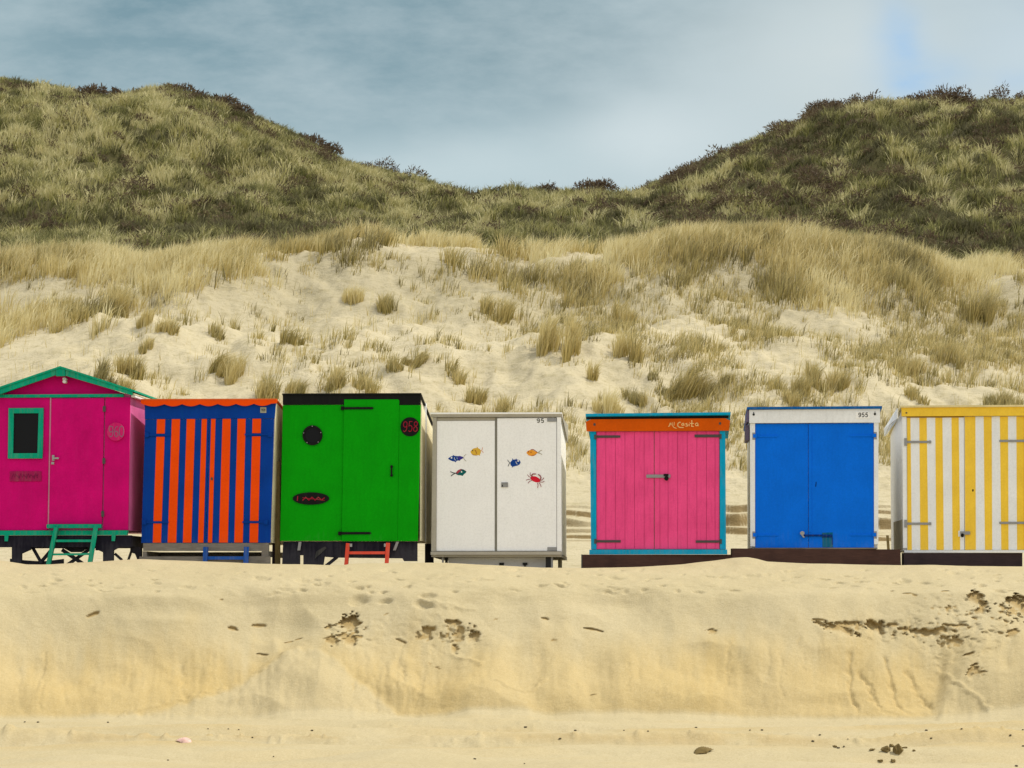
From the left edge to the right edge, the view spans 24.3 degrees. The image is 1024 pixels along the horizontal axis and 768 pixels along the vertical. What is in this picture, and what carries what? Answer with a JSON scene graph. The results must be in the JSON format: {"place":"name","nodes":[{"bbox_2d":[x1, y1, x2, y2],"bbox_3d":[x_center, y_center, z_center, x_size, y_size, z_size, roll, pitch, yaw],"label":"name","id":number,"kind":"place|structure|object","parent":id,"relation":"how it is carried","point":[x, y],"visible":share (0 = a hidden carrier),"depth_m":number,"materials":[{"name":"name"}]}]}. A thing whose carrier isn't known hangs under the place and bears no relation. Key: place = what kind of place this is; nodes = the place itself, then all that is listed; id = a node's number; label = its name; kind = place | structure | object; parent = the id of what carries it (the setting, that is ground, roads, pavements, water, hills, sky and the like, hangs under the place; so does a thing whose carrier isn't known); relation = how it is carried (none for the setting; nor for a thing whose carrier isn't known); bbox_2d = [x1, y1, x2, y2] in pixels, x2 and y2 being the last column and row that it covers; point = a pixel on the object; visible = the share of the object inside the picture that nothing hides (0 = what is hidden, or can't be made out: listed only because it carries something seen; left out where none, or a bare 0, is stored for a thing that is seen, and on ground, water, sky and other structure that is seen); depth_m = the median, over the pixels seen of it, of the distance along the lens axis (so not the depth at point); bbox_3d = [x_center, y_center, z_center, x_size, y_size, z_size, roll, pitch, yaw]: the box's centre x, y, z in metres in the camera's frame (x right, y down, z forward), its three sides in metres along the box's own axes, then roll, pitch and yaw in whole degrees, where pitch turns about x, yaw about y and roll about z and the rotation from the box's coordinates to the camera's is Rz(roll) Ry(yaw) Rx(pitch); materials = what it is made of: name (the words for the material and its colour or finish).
{"place":"outdoors","nodes":[
{"label":"outdoors","id":0,"kind":"place"},
{"bbox_2d":[0,557,1023,767],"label":"beach","id":1,"kind":"structure","parent":0,"point":[404,665],"depth_m":30.76,"materials":[{"name":"beige sand"}]},
{"bbox_2d":[46,527,97,563],"bbox_3d":[-6.637,2.478,35.817,0.792,0.650,0.065,0,-5,4],"label":"wooden ladder","id":2,"kind":"object","parent":1,"relation":"on","point":[51,553],"visible":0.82,"depth_m":35.80,"materials":[{"name":"teal paint"}]},
{"bbox_2d":[0,366,156,564],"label":"beach hut","id":3,"kind":"object","parent":1,"relation":"on","point":[71,454],"visible":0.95,"depth_m":36.03,"materials":[{"name":"paint"}]},
{"bbox_2d":[8,408,43,458],"bbox_3d":[-7.384,0.748,36.093,0.539,0.767,0.034,0,-5,4],"label":"window","id":4,"kind":"structure","parent":3,"relation":"in","point":[25,425],"depth_m":36.09,"materials":[{"name":"black"}]},
{"bbox_2d":[49,398,105,523],"bbox_3d":[-6.593,1.166,36.003,0.854,1.907,0.080,0,-5,4],"label":"door","id":5,"kind":"structure","parent":3,"relation":"in","point":[77,459],"depth_m":36.01,"materials":[{"name":"paint"}]},
{"bbox_2d":[175,737,190,742],"bbox_3d":[-3.304,3.587,23.955,0.190,0.042,0.104,7,24,20],"label":"seashell","id":6,"kind":"object","parent":1,"relation":"on","point":[184,740],"visible":1,"depth_m":23.94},
{"bbox_2d":[139,399,282,563],"bbox_3d":[-4.531,1.602,37.011,2.088,2.589,2.135,0,-5,4],"label":"beach hut","id":7,"kind":"object","parent":1,"relation":"on","point":[210,474],"visible":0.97,"depth_m":36.02,"materials":[{"name":"blue paint"}]},
{"bbox_2d":[141,419,208,542],"bbox_3d":[-5.110,1.470,36.046,1.016,1.877,0.056,0,-5,4],"label":"door","id":8,"kind":"structure","parent":7,"relation":"in","point":[175,473],"depth_m":36.04,"materials":[{"name":"blue paint"}]},
{"bbox_2d":[206,419,273,542],"bbox_3d":[-4.119,1.464,35.978,1.020,1.877,0.056,0,-5,4],"label":"door","id":9,"kind":"structure","parent":7,"relation":"in","point":[240,456],"depth_m":35.97,"materials":[{"name":"blue paint"}]},
{"bbox_2d":[203,547,248,562],"bbox_3d":[-4.314,2.626,35.810,0.694,0.345,0.075,0,-5,4],"label":"wooden step","id":10,"kind":"object","parent":1,"relation":"on","point":[244,558],"visible":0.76,"depth_m":35.79,"materials":[{"name":"blue paint"}]},
{"bbox_2d":[272,462,279,563],"bbox_3d":[-3.592,2.002,36.264,0.134,1.657,0.100,0,-5,4],"label":"leaning board","id":11,"kind":"object","parent":1,"relation":"on","point":[276,552],"visible":0.64,"depth_m":36.21,"materials":[{"name":"brown wood"}]},
{"bbox_2d":[280,393,433,564],"bbox_3d":[-2.355,1.549,36.888,2.202,2.674,1.885,0,-5,4],"label":"beach hut","id":12,"kind":"object","parent":1,"relation":"on","point":[356,472],"visible":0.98,"depth_m":36.01,"materials":[{"name":"green paint"}]},
{"bbox_2d":[338,399,399,540],"bbox_3d":[-2.170,1.305,35.993,0.920,2.148,0.088,0,-5,4],"label":"door","id":13,"kind":"structure","parent":12,"relation":"in","point":[371,426],"depth_m":35.98,"materials":[{"name":"green paint"}]},
{"bbox_2d":[344,543,389,564],"bbox_3d":[-2.186,2.596,35.808,0.692,0.407,0.065,0,-5,4],"label":"wooden ladder","id":14,"kind":"object","parent":1,"relation":"on","point":[349,545],"visible":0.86,"depth_m":35.79,"materials":[{"name":"red paint"}]},
{"bbox_2d":[430,412,567,567],"bbox_3d":[-0.174,1.700,36.940,2.005,2.381,2.000,0,-5,4],"label":"beach hut","id":15,"kind":"object","parent":1,"relation":"on","point":[498,488],"visible":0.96,"depth_m":36.01,"materials":[{"name":"white wood"}]},
{"bbox_2d":[497,418,556,550],"bbox_3d":[0.231,1.520,35.982,0.902,2.007,0.072,0,-5,4],"label":"door","id":16,"kind":"structure","parent":15,"relation":"in","point":[526,447],"depth_m":35.96,"materials":[{"name":"wood"}]},
{"bbox_2d":[581,554,731,567],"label":"timber beam","id":17,"kind":"structure","parent":1,"relation":"on","point":[600,561],"depth_m":35.88,"materials":[{"name":"wood"}]},
{"bbox_2d":[586,412,730,554],"bbox_3d":[2.276,1.582,36.851,2.193,2.143,1.900,0,-5,4],"label":"beach hut","id":18,"kind":"object","parent":17,"relation":"on","point":[658,483],"visible":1,"depth_m":36.00,"materials":[{"name":"paint"}]},
{"bbox_2d":[594,431,653,548],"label":"door","id":19,"kind":"structure","parent":18,"relation":"in","point":[625,496],"depth_m":36.03,"materials":[{"name":"pink wood"}]},
{"bbox_2d":[646,431,721,548],"bbox_3d":[2.612,1.604,35.963,1.142,1.782,0.095,0,-5,4],"label":"door","id":20,"kind":"structure","parent":18,"relation":"in","point":[686,476],"depth_m":35.96,"materials":[{"name":"pink wood"}]},
{"bbox_2d":[694,746,713,753],"bbox_3d":[1.893,3.628,23.590,0.240,0.050,0.128,-11,21,-30],"label":"clod","id":21,"kind":"object","parent":1,"relation":"on","point":[703,750],"visible":1,"depth_m":23.56,"materials":[{"name":"beige sand"}]},
{"bbox_2d":[731,548,900,564],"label":"timber beam","id":22,"kind":"structure","parent":1,"relation":"on","point":[858,556],"depth_m":35.86,"materials":[{"name":"brown wood"}]},
{"bbox_2d":[744,406,881,548],"bbox_3d":[4.642,1.495,36.868,2.048,2.156,1.880,0,-5,4],"label":"beach hut","id":23,"kind":"object","parent":22,"relation":"on","point":[812,477],"visible":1,"depth_m":36.01,"materials":[{"name":"white paint"}]},
{"bbox_2d":[752,424,807,547],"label":"door","id":24,"kind":"structure","parent":23,"relation":"in","point":[781,450],"depth_m":36.03,"materials":[{"name":"blue paint"}]},
{"bbox_2d":[800,423,876,547],"bbox_3d":[4.946,1.534,35.973,1.173,1.880,0.100,0,-5,4],"label":"door","id":25,"kind":"structure","parent":23,"relation":"in","point":[840,455],"depth_m":35.97,"materials":[{"name":"blue paint"}]},
{"bbox_2d":[880,746,890,751],"bbox_3d":[3.712,3.628,23.602,0.094,0.080,0.113,-1,-5,15],"label":"sand clod","id":26,"kind":"object","parent":1,"relation":"on","point":[886,749],"visible":1,"depth_m":23.56,"materials":[{"name":"beige sand"}]},
{"bbox_2d":[893,743,902,754],"bbox_3d":[3.830,3.636,23.557,0.104,0.148,0.088,-4,-6,36],"label":"sand clod","id":27,"kind":"object","parent":1,"relation":"on","point":[897,749],"visible":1,"depth_m":23.53,"materials":[{"name":"brown sand"}]},
{"bbox_2d":[902,553,1021,565],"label":"timber beam","id":28,"kind":"structure","parent":1,"relation":"on","point":[983,559],"depth_m":35.88,"materials":[{"name":"black wood"}]},
{"bbox_2d":[884,405,1023,552],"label":"beach hut","id":29,"kind":"object","parent":28,"relation":"on","point":[957,478],"visible":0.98,"depth_m":36.02,"materials":[{"name":"yellow paint"}]},
{"bbox_2d":[904,417,963,549],"bbox_3d":[6.406,1.512,36.045,0.925,2.010,0.079,0,-5,4],"label":"door","id":30,"kind":"structure","parent":29,"relation":"in","point":[935,446],"depth_m":36.03,"materials":[{"name":"yellow paint"}]},
{"bbox_2d":[958,416,1023,549],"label":"door","id":31,"kind":"structure","parent":29,"relation":"in","point":[993,445],"depth_m":35.97,"materials":[{"name":"yellow paint"}]},
{"bbox_2d":[0,84,1023,567],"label":"dune","id":32,"kind":"structure","parent":0,"point":[524,374],"depth_m":56.09,"materials":[{"name":"beige sand"}]},
{"bbox_2d":[73,83,109,95],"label":"dune bush","id":33,"kind":"object","parent":32,"relation":"on","point":[89,89],"visible":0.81,"depth_m":105.90,"materials":[{"name":"plant"}]},
{"bbox_2d":[93,355,118,383],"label":"marram tuft","id":34,"kind":"object","parent":32,"relation":"on","point":[102,372],"visible":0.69,"depth_m":51.30,"materials":[{"name":"beige plant"}]},
{"bbox_2d":[108,86,120,95],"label":"dune bush","id":35,"kind":"object","parent":32,"relation":"on","point":[114,89],"visible":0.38,"depth_m":107.47,"materials":[{"name":"plant"}]},
{"bbox_2d":[98,280,137,317],"bbox_3d":[-9.703,-2.112,58.818,1.223,1.060,1.079,0,-5,0],"label":"marram tuft","id":36,"kind":"object","parent":32,"relation":"on","point":[117,301],"visible":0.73,"depth_m":58.67,"materials":[{"name":"beige plant"}]},
{"bbox_2d":[117,374,139,393],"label":"marram tuft","id":37,"kind":"object","parent":32,"relation":"on","point":[127,383],"visible":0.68,"depth_m":51.22,"materials":[{"name":"beige plant"}]},
{"bbox_2d":[114,348,150,379],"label":"marram tuft","id":38,"kind":"object","parent":32,"relation":"on","point":[122,364],"visible":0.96,"depth_m":52.08,"materials":[{"name":"beige plant"}]},
{"bbox_2d":[134,305,159,328],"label":"marram tuft","id":39,"kind":"object","parent":32,"relation":"on","point":[144,319],"visible":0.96,"depth_m":55.99,"materials":[{"name":"beige plant"}]},
{"bbox_2d":[138,334,155,353],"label":"marram tuft","id":40,"kind":"object","parent":32,"relation":"on","point":[148,343],"visible":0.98,"depth_m":54.38,"materials":[{"name":"beige plant"}]},
{"bbox_2d":[155,315,181,335],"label":"marram tuft","id":41,"kind":"object","parent":32,"relation":"on","point":[168,327],"visible":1,"depth_m":55.13,"materials":[{"name":"beige plant"}]},
{"bbox_2d":[157,82,197,92],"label":"dune bush","id":42,"kind":"object","parent":32,"relation":"on","point":[183,86],"visible":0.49,"depth_m":107.12,"materials":[{"name":"plant"}]},
{"bbox_2d":[189,88,207,98],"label":"dune bush","id":43,"kind":"object","parent":32,"relation":"on","point":[198,91],"visible":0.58,"depth_m":105.92,"materials":[{"name":"plant"}]},
{"bbox_2d":[208,320,224,341],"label":"marram tuft","id":44,"kind":"object","parent":32,"relation":"on","point":[217,333],"visible":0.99,"depth_m":56.69,"materials":[{"name":"beige plant"}]},
{"bbox_2d":[211,93,241,103],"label":"dune bush","id":45,"kind":"object","parent":32,"relation":"on","point":[228,98],"visible":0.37,"depth_m":106.77,"materials":[{"name":"plant"}]},
{"bbox_2d":[208,349,246,377],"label":"marram tuft","id":46,"kind":"object","parent":32,"relation":"on","point":[217,367],"visible":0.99,"depth_m":53.30,"materials":[{"name":"beige plant"}]},
{"bbox_2d":[217,350,252,384],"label":"marram tuft","id":47,"kind":"object","parent":32,"relation":"on","point":[233,373],"visible":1,"depth_m":52.98,"materials":[{"name":"beige plant"}]},
{"bbox_2d":[224,101,255,114],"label":"dune bush","id":48,"kind":"object","parent":32,"relation":"on","point":[239,106],"visible":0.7,"depth_m":105.59,"materials":[{"name":"plant"}]},
{"bbox_2d":[253,372,287,399],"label":"marram tuft","id":49,"kind":"object","parent":32,"relation":"on","point":[267,390],"visible":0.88,"depth_m":51.68,"materials":[{"name":"beige plant"}]},
{"bbox_2d":[279,321,310,345],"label":"marram tuft","id":50,"kind":"object","parent":32,"relation":"on","point":[284,338],"visible":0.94,"depth_m":55.32,"materials":[{"name":"beige plant"}]},
{"bbox_2d":[285,378,309,392],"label":"marram tuft","id":51,"kind":"object","parent":32,"relation":"on","point":[298,386],"visible":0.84,"depth_m":51.99,"materials":[{"name":"beige plant"}]},
{"bbox_2d":[298,133,326,144],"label":"dune bush","id":52,"kind":"object","parent":32,"relation":"on","point":[314,136],"visible":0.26,"depth_m":107.13,"materials":[{"name":"plant"}]},
{"bbox_2d":[317,141,343,154],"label":"dune bush","id":53,"kind":"object","parent":32,"relation":"on","point":[332,148],"visible":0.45,"depth_m":105.66,"materials":[{"name":"plant"}]},
{"bbox_2d":[325,362,354,390],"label":"marram tuft","id":54,"kind":"object","parent":32,"relation":"on","point":[340,379],"visible":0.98,"depth_m":51.83,"materials":[{"name":"beige plant"}]},
{"bbox_2d":[341,282,370,304],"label":"marram tuft","id":55,"kind":"object","parent":32,"relation":"on","point":[357,296],"visible":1,"depth_m":59.83,"materials":[{"name":"beige plant"}]},
{"bbox_2d":[350,373,381,392],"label":"marram tuft","id":56,"kind":"object","parent":32,"relation":"on","point":[363,383],"visible":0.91,"depth_m":51.67,"materials":[{"name":"beige plant"}]},
{"bbox_2d":[375,289,401,313],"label":"marram tuft","id":57,"kind":"object","parent":32,"relation":"on","point":[386,306],"visible":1,"depth_m":59.49,"materials":[{"name":"beige plant"}]},
{"bbox_2d":[386,350,404,372],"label":"marram tuft","id":58,"kind":"object","parent":32,"relation":"on","point":[392,364],"visible":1,"depth_m":52.78,"materials":[{"name":"beige plant"}]},
{"bbox_2d":[401,350,436,368],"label":"marram tuft","id":59,"kind":"object","parent":32,"relation":"on","point":[420,359],"visible":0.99,"depth_m":53.13,"materials":[{"name":"beige plant"}]},
{"bbox_2d":[445,353,469,384],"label":"marram tuft","id":60,"kind":"object","parent":32,"relation":"on","point":[451,369],"visible":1,"depth_m":52.72,"materials":[{"name":"beige plant"}]},
{"bbox_2d":[465,384,490,404],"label":"marram tuft","id":61,"kind":"object","parent":32,"relation":"on","point":[474,397],"visible":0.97,"depth_m":51.66,"materials":[{"name":"beige plant"}]},
{"bbox_2d":[480,292,521,323],"bbox_3d":[-0.218,-1.924,58.956,1.255,0.993,0.995,0,-5,0],"label":"marram tuft","id":62,"kind":"object","parent":32,"relation":"on","point":[506,310],"visible":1,"depth_m":58.90,"materials":[{"name":"beige plant"}]},
{"bbox_2d":[494,393,512,411],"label":"marram tuft","id":63,"kind":"object","parent":32,"relation":"on","point":[503,404],"visible":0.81,"depth_m":50.96,"materials":[{"name":"beige plant"}]},
{"bbox_2d":[0,75,1023,261],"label":"hill grass","id":64,"kind":"structure","parent":32,"relation":"on","point":[533,198],"depth_m":90.73,"materials":[{"name":"green plant"}]},
{"bbox_2d":[0,211,1023,475],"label":"marram grass","id":65,"kind":"structure","parent":32,"relation":"on","point":[686,243],"depth_m":60.46,"materials":[{"name":"beige plant"}]},
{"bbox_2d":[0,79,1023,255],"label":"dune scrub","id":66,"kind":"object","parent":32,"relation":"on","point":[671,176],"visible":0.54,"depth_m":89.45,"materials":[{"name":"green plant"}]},
{"bbox_2d":[537,180,557,191],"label":"dune bush","id":67,"kind":"object","parent":32,"relation":"on","point":[548,186],"visible":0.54,"depth_m":107.31,"materials":[{"name":"plant"}]},
{"bbox_2d":[533,304,571,356],"bbox_3d":[0.923,-1.256,53.628,0.915,1.405,1.088,-5,-7,43],"label":"marram tuft","id":68,"kind":"object","parent":32,"relation":"on","point":[547,340],"visible":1,"depth_m":53.55,"materials":[{"name":"beige plant"}]},
{"bbox_2d":[554,308,596,362],"bbox_3d":[1.289,-1.154,53.548,0.969,1.468,1.485,-3,-6,34],"label":"marram tuft","id":69,"kind":"object","parent":32,"relation":"on","point":[571,345],"visible":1,"depth_m":53.60,"materials":[{"name":"beige plant"}]},
{"bbox_2d":[585,358,603,380],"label":"marram tuft","id":70,"kind":"object","parent":32,"relation":"on","point":[592,375],"visible":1,"depth_m":52.14,"materials":[{"name":"beige plant"}]},
{"bbox_2d":[571,176,619,191],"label":"dune bush","id":71,"kind":"object","parent":32,"relation":"on","point":[589,183],"visible":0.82,"depth_m":104.71,"materials":[{"name":"plant"}]},
{"bbox_2d":[589,383,629,413],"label":"marram tuft","id":72,"kind":"object","parent":32,"relation":"on","point":[609,405],"visible":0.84,"depth_m":50.52,"materials":[{"name":"beige plant"}]},
{"bbox_2d":[611,295,642,322],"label":"marram tuft","id":73,"kind":"object","parent":32,"relation":"on","point":[632,313],"visible":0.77,"depth_m":58.73,"materials":[{"name":"beige plant"}]},
{"bbox_2d":[610,324,651,362],"bbox_3d":[2.695,-0.940,53.633,1.038,0.996,0.940,-3,-6,29],"label":"marram tuft","id":74,"kind":"object","parent":32,"relation":"on","point":[621,346],"visible":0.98,"depth_m":53.67,"materials":[{"name":"beige plant"}]},
{"bbox_2d":[621,387,649,407],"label":"marram tuft","id":75,"kind":"object","parent":32,"relation":"on","point":[639,400],"visible":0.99,"depth_m":51.62,"materials":[{"name":"beige plant"}]},
{"bbox_2d":[647,368,667,395],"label":"marram tuft","id":76,"kind":"object","parent":32,"relation":"on","point":[655,377],"visible":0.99,"depth_m":52.51,"materials":[{"name":"beige plant"}]},
{"bbox_2d":[664,359,724,401],"bbox_3d":[4.257,-0.148,52.160,1.682,1.176,1.124,4,-7,-40],"label":"marram tuft","id":77,"kind":"object","parent":32,"relation":"on","point":[690,382],"visible":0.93,"depth_m":52.10,"materials":[{"name":"beige plant"}]},
{"bbox_2d":[717,372,735,388],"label":"marram tuft","id":78,"kind":"object","parent":32,"relation":"on","point":[723,380],"visible":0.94,"depth_m":52.31,"materials":[{"name":"beige plant"}]},
{"bbox_2d":[765,119,788,131],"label":"dune bush","id":79,"kind":"object","parent":32,"relation":"on","point":[785,120],"visible":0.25,"depth_m":106.89,"materials":[{"name":"plant"}]},
{"bbox_2d":[782,385,803,406],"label":"marram tuft","id":80,"kind":"object","parent":32,"relation":"on","point":[791,397],"visible":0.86,"depth_m":50.84,"materials":[{"name":"beige plant"}]},
{"bbox_2d":[790,372,815,396],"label":"marram tuft","id":81,"kind":"object","parent":32,"relation":"on","point":[802,382],"visible":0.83,"depth_m":51.47,"materials":[{"name":"beige plant"}]},
{"bbox_2d":[802,356,830,392],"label":"marram tuft","id":82,"kind":"object","parent":32,"relation":"on","point":[817,379],"visible":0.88,"depth_m":51.94,"materials":[{"name":"beige plant"}]},
{"bbox_2d":[801,98,848,114],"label":"dune bush","id":83,"kind":"object","parent":32,"relation":"on","point":[813,105],"visible":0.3,"depth_m":106.94,"materials":[{"name":"plant"}]},
{"bbox_2d":[823,364,855,391],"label":"marram tuft","id":84,"kind":"object","parent":32,"relation":"on","point":[842,381],"visible":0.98,"depth_m":52.15,"materials":[{"name":"beige plant"}]},
{"bbox_2d":[843,92,863,103],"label":"dune bush","id":85,"kind":"object","parent":32,"relation":"on","point":[855,96],"visible":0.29,"depth_m":107.49,"materials":[{"name":"plant"}]},
{"bbox_2d":[860,88,880,101],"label":"dune bush","id":86,"kind":"object","parent":32,"relation":"on","point":[870,96],"visible":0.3,"depth_m":106.34,"materials":[{"name":"plant"}]},
{"bbox_2d":[886,535,889,548],"bbox_3d":[6.563,2.827,41.448,0.065,0.376,0.070,0,-5,4],"label":"wooden post","id":87,"kind":"object","parent":32,"relation":"on","point":[887,541],"visible":0.64,"depth_m":41.42,"materials":[{"name":"brown wood"}]},
{"bbox_2d":[895,353,929,374],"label":"marram tuft","id":88,"kind":"object","parent":32,"relation":"on","point":[902,360],"visible":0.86,"depth_m":54.26,"materials":[{"name":"beige plant"}]},
{"bbox_2d":[898,90,932,100],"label":"dune bush","id":89,"kind":"object","parent":32,"relation":"on","point":[918,96],"visible":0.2,"depth_m":109.41,"materials":[{"name":"plant"}]},
{"bbox_2d":[900,383,930,404],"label":"marram tuft","id":90,"kind":"object","parent":32,"relation":"on","point":[910,392],"visible":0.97,"depth_m":51.94,"materials":[{"name":"beige plant"}]},
{"bbox_2d":[930,336,968,369],"bbox_3d":[10.214,-0.721,54.956,0.961,0.886,0.808,-3,-6,31],"label":"marram tuft","id":91,"kind":"object","parent":32,"relation":"on","point":[948,353],"visible":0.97,"depth_m":54.85,"materials":[{"name":"beige plant"}]},
{"bbox_2d":[923,83,976,104],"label":"dune bush","id":92,"kind":"object","parent":32,"relation":"on","point":[954,96],"visible":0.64,"depth_m":103.10,"materials":[{"name":"plant"}]},
{"bbox_2d":[958,281,1009,326],"bbox_3d":[12.103,-2.041,60.313,1.551,1.314,1.150,1,-5,-13],"label":"marram tuft","id":93,"kind":"object","parent":32,"relation":"on","point":[986,306],"visible":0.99,"depth_m":60.17,"materials":[{"name":"beige plant"}]},
{"bbox_2d":[986,82,1014,100],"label":"dune bush","id":94,"kind":"object","parent":32,"relation":"on","point":[1000,95],"visible":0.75,"depth_m":106.71,"materials":[{"name":"plant"}]},
{"bbox_2d":[982,384,1023,404],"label":"marram tuft","id":95,"kind":"object","parent":32,"relation":"on","point":[1004,397],"visible":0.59,"depth_m":51.52,"materials":[{"name":"beige plant"}]},
{"bbox_2d":[1012,90,1023,98],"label":"dune bush","id":96,"kind":"object","parent":32,"relation":"on","point":[1019,94],"visible":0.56,"depth_m":107.55,"materials":[{"name":"plant"}]},
{"bbox_2d":[0,0,1023,192],"label":"sky","id":97,"kind":"structure","parent":0,"point":[478,93],"materials":[{"name":"blue"}]}
]}

